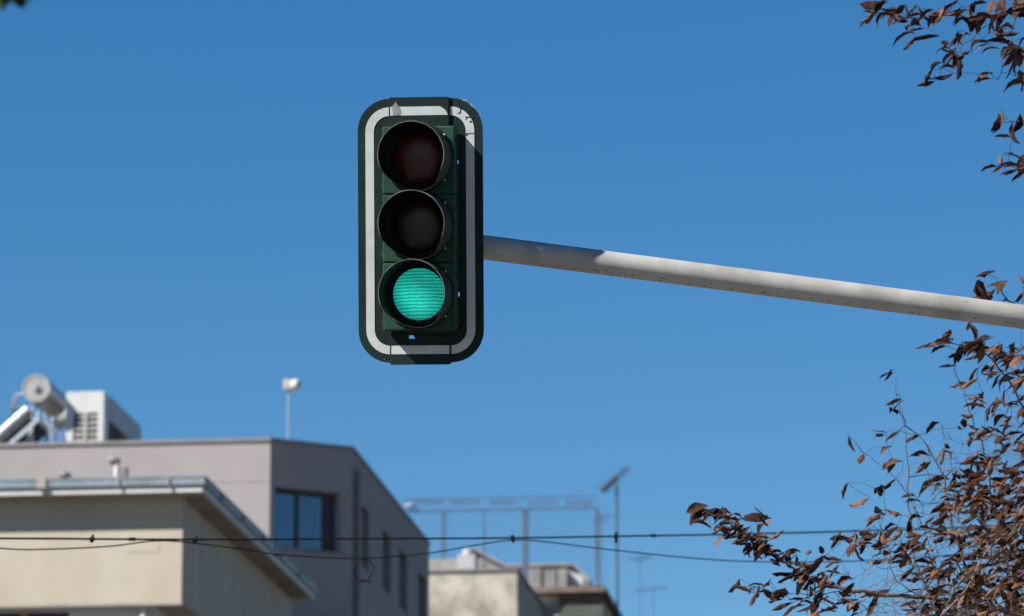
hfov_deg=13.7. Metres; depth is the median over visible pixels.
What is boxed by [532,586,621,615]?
apartment building
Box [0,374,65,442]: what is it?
solar water heater
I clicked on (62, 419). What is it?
satellite dish
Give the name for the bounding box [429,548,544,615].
apartment building
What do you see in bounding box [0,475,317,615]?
apartment building
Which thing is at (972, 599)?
tree
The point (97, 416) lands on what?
ventilation unit
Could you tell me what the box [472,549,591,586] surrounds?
tiled house
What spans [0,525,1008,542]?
overhead wire
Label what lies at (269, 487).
apartment building
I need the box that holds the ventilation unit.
[65,391,140,441]
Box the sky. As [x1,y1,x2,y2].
[0,0,1023,615]
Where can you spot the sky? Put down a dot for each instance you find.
(179, 178)
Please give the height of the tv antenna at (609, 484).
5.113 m
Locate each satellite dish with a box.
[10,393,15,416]
[51,410,65,440]
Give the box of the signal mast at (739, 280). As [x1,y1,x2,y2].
[483,235,1023,328]
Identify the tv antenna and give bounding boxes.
[591,514,609,585]
[597,466,628,615]
[627,549,651,600]
[634,585,667,615]
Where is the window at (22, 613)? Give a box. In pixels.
[0,612,68,615]
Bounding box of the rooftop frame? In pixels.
[404,495,599,588]
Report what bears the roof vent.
on the apartment building at (161, 578)
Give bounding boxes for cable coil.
[353,559,373,581]
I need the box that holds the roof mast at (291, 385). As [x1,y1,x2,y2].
[284,379,300,438]
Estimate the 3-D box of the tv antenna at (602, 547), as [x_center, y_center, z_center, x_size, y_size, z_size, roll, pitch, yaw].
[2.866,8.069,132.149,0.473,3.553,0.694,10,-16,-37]
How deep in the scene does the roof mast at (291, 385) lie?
98.41 m
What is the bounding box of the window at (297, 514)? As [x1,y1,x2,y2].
[274,489,343,554]
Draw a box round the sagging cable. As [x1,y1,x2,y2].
[0,539,992,562]
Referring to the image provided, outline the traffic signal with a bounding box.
[358,97,483,364]
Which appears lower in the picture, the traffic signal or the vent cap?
the vent cap
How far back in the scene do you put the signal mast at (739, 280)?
17.09 m
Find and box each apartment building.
[0,437,430,615]
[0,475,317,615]
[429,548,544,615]
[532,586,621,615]
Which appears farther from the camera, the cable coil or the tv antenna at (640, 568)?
the tv antenna at (640, 568)
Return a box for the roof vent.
[107,455,127,476]
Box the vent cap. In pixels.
[58,472,71,477]
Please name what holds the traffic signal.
attached to the signal mast at (739, 280)
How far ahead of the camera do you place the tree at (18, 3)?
8.33 m
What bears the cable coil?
hanging from the sagging cable
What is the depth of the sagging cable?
27.16 m
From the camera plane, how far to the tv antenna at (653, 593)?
139.19 m
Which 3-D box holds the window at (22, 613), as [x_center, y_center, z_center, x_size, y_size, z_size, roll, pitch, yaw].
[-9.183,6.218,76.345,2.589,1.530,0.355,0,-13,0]
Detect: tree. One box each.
[0,0,32,10]
[686,0,1023,615]

